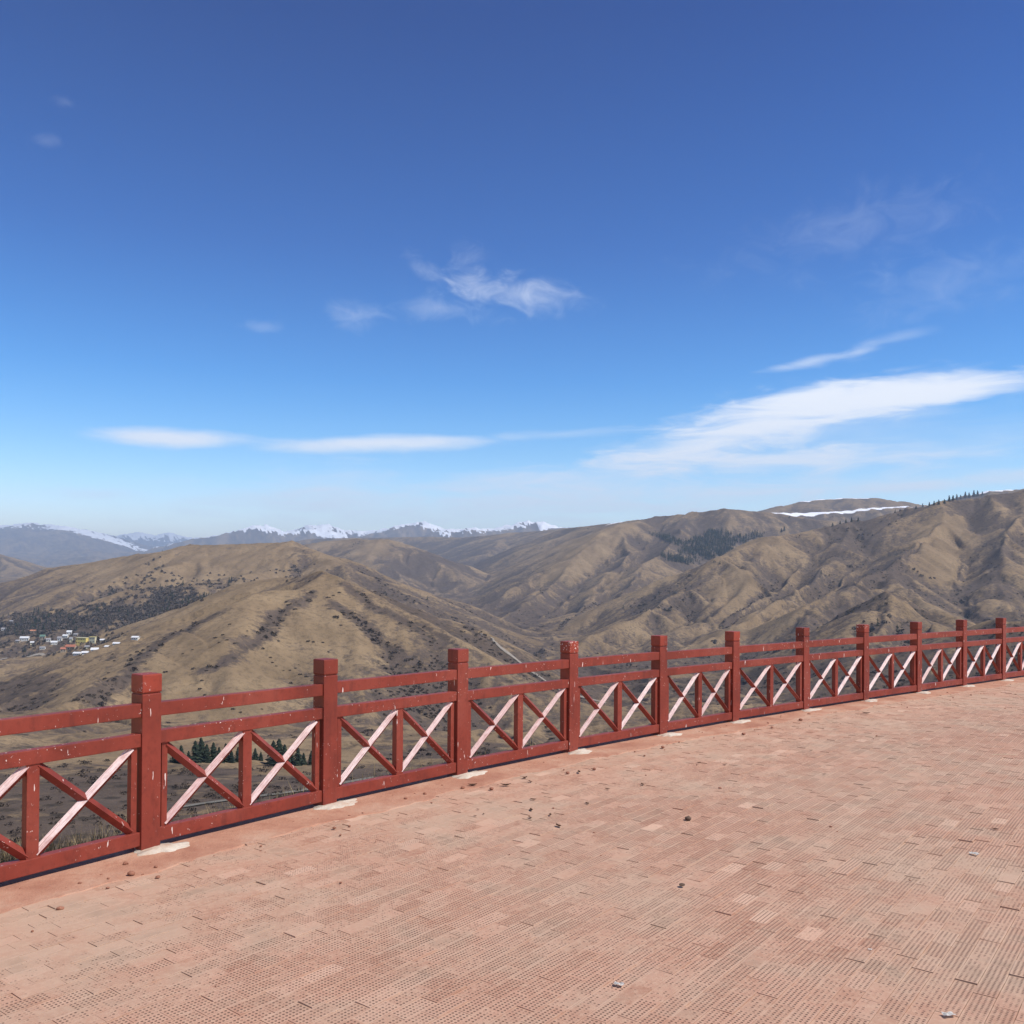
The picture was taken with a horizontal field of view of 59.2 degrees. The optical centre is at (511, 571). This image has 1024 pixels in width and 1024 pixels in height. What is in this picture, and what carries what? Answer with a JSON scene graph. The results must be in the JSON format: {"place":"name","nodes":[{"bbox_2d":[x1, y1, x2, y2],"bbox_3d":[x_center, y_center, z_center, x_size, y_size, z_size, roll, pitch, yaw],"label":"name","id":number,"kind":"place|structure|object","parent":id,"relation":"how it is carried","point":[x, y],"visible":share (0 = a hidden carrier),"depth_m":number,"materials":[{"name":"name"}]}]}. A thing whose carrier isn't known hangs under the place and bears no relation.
{"place":"outdoors","nodes":[
{"label":"outdoors","id":0,"kind":"place"},
{"bbox_2d":[0,653,44,659],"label":"track","id":1,"kind":"structure","parent":0,"point":[42,654],"depth_m":1577.50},
{"bbox_2d":[0,836,109,861],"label":"hillside","id":2,"kind":"structure","parent":0,"point":[62,843],"depth_m":212.53,"materials":[{"name":"brown soil"}]},
{"bbox_2d":[0,759,444,855],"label":"brushwood","id":3,"kind":"object","parent":2,"relation":"on","point":[210,794],"visible":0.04,"depth_m":279.86,"materials":[{"name":"plant"}]},
{"bbox_2d":[0,670,1010,862],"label":"dry grass","id":4,"kind":"structure","parent":2,"relation":"on","point":[4,857],"depth_m":6.27,"materials":[{"name":"plant"}]},
{"bbox_2d":[183,776,373,806],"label":"road","id":5,"kind":"structure","parent":0,"point":[270,793],"depth_m":275.12,"materials":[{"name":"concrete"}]},
{"bbox_2d":[0,520,561,567],"bbox_3d":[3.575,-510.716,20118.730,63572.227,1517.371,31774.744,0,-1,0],"label":"mountains","id":6,"kind":"structure","parent":0,"point":[49,545],"depth_m":16132.51,"materials":[{"name":"grey stone"}]},
{"bbox_2d":[0,683,1023,1023],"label":"plaza","id":7,"kind":"structure","parent":0,"point":[502,907],"depth_m":4.94,"materials":[{"name":"red brick"}]},
{"bbox_2d":[19,684,1015,986],"bbox_3d":[4.354,1.891,9.262,5.213,0.024,21.405,0,-1,45],"label":"grit","id":8,"kind":"object","parent":7,"relation":"on","point":[509,854],"visible":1,"depth_m":6.66,"materials":[{"name":"stone"}]},
{"bbox_2d":[942,1011,955,1015],"bbox_3d":[1.796,1.817,3.699,0.053,0.008,0.032,0,-1,-9],"label":"paper scrap","id":9,"kind":"object","parent":7,"relation":"on","point":[949,1013],"visible":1,"depth_m":3.70,"materials":[{"name":"white paper"}]},
{"bbox_2d":[0,489,1023,842],"bbox_3d":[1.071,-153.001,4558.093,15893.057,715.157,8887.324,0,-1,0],"label":"hills","id":10,"kind":"structure","parent":0,"point":[502,585],"depth_m":1702.31,"materials":[{"name":"brown soil"}]},
{"bbox_2d":[20,636,29,641],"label":"house","id":11,"kind":"structure","parent":10,"relation":"on","point":[24,638],"depth_m":1635.62,"materials":[{"name":"white paint"}]},
{"bbox_2d":[60,647,65,652],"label":"house","id":12,"kind":"structure","parent":10,"relation":"on","point":[62,649],"depth_m":1253.76,"materials":[{"name":"red paint"}]},
{"bbox_2d":[0,629,127,657],"bbox_3d":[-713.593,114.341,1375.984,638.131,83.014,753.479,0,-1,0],"label":"village trees","id":13,"kind":"object","parent":10,"relation":"on","point":[67,654],"visible":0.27,"depth_m":1572.52,"materials":[{"name":"green plant"}]},
{"bbox_2d":[64,644,76,651],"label":"house","id":14,"kind":"structure","parent":10,"relation":"on","point":[67,646],"depth_m":1256.24,"materials":[{"name":"red paint"}]},
{"bbox_2d":[75,637,88,645],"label":"house","id":15,"kind":"structure","parent":10,"relation":"on","point":[79,640],"depth_m":1264.13,"materials":[{"name":"yellow paint"}]},
{"bbox_2d":[89,637,96,643],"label":"house","id":16,"kind":"structure","parent":10,"relation":"on","point":[92,640],"depth_m":1256.57,"materials":[{"name":"beige paint"}]},
{"bbox_2d":[131,636,139,640],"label":"house","id":17,"kind":"structure","parent":10,"relation":"on","point":[137,638],"depth_m":897.53,"materials":[{"name":"white paint"}]},
{"bbox_2d":[175,745,185,763],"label":"conifer tree","id":18,"kind":"object","parent":10,"relation":"on","point":[181,749],"visible":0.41,"depth_m":381.39,"materials":[{"name":"green plant"}]},
{"bbox_2d":[190,741,202,762],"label":"conifer tree","id":19,"kind":"object","parent":10,"relation":"on","point":[195,757],"visible":0.97,"depth_m":392.16,"materials":[{"name":"green plant"}]},
{"bbox_2d":[198,738,204,761],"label":"conifer tree","id":20,"kind":"object","parent":10,"relation":"on","point":[201,744],"visible":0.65,"depth_m":402.40,"materials":[{"name":"green plant"}]},
{"bbox_2d":[202,744,211,762],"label":"conifer tree","id":21,"kind":"object","parent":10,"relation":"on","point":[207,757],"visible":0.94,"depth_m":398.90,"materials":[{"name":"green plant"}]},
{"bbox_2d":[210,742,217,760],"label":"conifer tree","id":22,"kind":"object","parent":10,"relation":"on","point":[213,754],"visible":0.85,"depth_m":401.50,"materials":[{"name":"green plant"}]},
{"bbox_2d":[223,743,229,761],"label":"conifer tree","id":23,"kind":"object","parent":10,"relation":"on","point":[226,759],"visible":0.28,"depth_m":412.98,"materials":[{"name":"green plant"}]},
{"bbox_2d":[227,751,235,762],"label":"conifer tree","id":24,"kind":"object","parent":10,"relation":"on","point":[231,758],"visible":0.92,"depth_m":412.65,"materials":[{"name":"green plant"}]},
{"bbox_2d":[234,747,238,761],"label":"conifer tree","id":25,"kind":"object","parent":10,"relation":"on","point":[236,757],"visible":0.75,"depth_m":416.97,"materials":[{"name":"green plant"}]},
{"bbox_2d":[252,748,258,759],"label":"conifer tree","id":26,"kind":"object","parent":10,"relation":"on","point":[255,756],"visible":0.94,"depth_m":430.18,"materials":[{"name":"green plant"}]},
{"bbox_2d":[258,752,262,760],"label":"conifer tree","id":27,"kind":"object","parent":10,"relation":"on","point":[260,757],"visible":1,"depth_m":427.57,"materials":[{"name":"green plant"}]},
{"bbox_2d":[264,740,275,764],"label":"conifer tree","id":28,"kind":"object","parent":10,"relation":"on","point":[268,759],"visible":0.39,"depth_m":420.10,"materials":[{"name":"green plant"}]},
{"bbox_2d":[269,739,282,765],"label":"conifer tree","id":29,"kind":"object","parent":10,"relation":"on","point":[279,747],"visible":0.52,"depth_m":412.22,"materials":[{"name":"green plant"}]},
{"bbox_2d":[282,744,290,762],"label":"conifer tree","id":30,"kind":"object","parent":10,"relation":"on","point":[284,750],"visible":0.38,"depth_m":412.61,"materials":[{"name":"green plant"}]},
{"bbox_2d":[291,748,303,765],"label":"conifer tree","id":31,"kind":"object","parent":10,"relation":"on","point":[297,761],"visible":0.91,"depth_m":419.69,"materials":[{"name":"green plant"}]},
{"bbox_2d":[301,753,307,764],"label":"conifer tree","id":32,"kind":"object","parent":10,"relation":"on","point":[304,759],"visible":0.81,"depth_m":425.58,"materials":[{"name":"green plant"}]},
{"bbox_2d":[306,751,311,764],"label":"conifer tree","id":33,"kind":"object","parent":10,"relation":"on","point":[310,759],"visible":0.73,"depth_m":426.20,"materials":[{"name":"green plant"}]},
{"bbox_2d":[72,557,867,704],"bbox_3d":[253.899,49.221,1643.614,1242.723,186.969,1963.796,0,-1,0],"label":"gully scrub","id":34,"kind":"object","parent":10,"relation":"on","point":[209,665],"visible":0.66,"depth_m":922.16,"materials":[{"name":"green plant"}]},
{"bbox_2d":[0,510,964,667],"bbox_3d":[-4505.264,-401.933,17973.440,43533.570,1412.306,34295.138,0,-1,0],"label":"woodland","id":35,"kind":"object","parent":10,"relation":"on","point":[153,610],"visible":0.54,"depth_m":1718.45,"materials":[{"name":"green plant"}]},
{"bbox_2d":[0,528,1023,759],"bbox_3d":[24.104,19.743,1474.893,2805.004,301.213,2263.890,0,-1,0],"label":"scrub","id":36,"kind":"object","parent":10,"relation":"on","point":[418,711],"visible":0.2,"depth_m":875.52,"materials":[{"name":"green plant"}]},
{"bbox_2d":[482,633,605,702],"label":"stream bed","id":37,"kind":"object","parent":10,"relation":"on","point":[503,649],"visible":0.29,"depth_m":984.98,"materials":[{"name":"grey gravel"}]},
{"bbox_2d":[649,527,762,563],"bbox_3d":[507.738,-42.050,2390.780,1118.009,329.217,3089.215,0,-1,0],"label":"conifer wood","id":38,"kind":"object","parent":10,"relation":"on","point":[685,547],"visible":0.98,"depth_m":3583.55,"materials":[{"name":"green plant"}]},
{"bbox_2d":[0,0,1023,537],"label":"sky","id":39,"kind":"structure","parent":0,"point":[284,265],"materials":[{"name":"blue"}]},
{"bbox_2d":[784,683,1023,1012],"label":"plaza bed","id":40,"kind":"object","parent":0,"point":[952,914],"visible":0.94,"depth_m":4.83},
{"bbox_2d":[0,675,1023,913],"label":"plaza edging","id":41,"kind":"object","parent":40,"relation":"on","point":[46,885],"visible":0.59,"depth_m":6.87,"materials":[{"name":"stone"}]},
{"bbox_2d":[127,871,134,875],"bbox_3d":[-2.270,1.800,5.369,0.047,0.029,0.041,0,-1,11],"label":"brick crumb","id":42,"kind":"object","parent":41,"relation":"on","point":[131,873],"visible":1,"depth_m":5.36,"materials":[{"name":"orange brick"}]},
{"bbox_2d":[0,618,1023,881],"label":"railing fence","id":43,"kind":"object","parent":41,"relation":"on","point":[148,826],"visible":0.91,"depth_m":7.51,"materials":[{"name":"red paint"}]}
]}

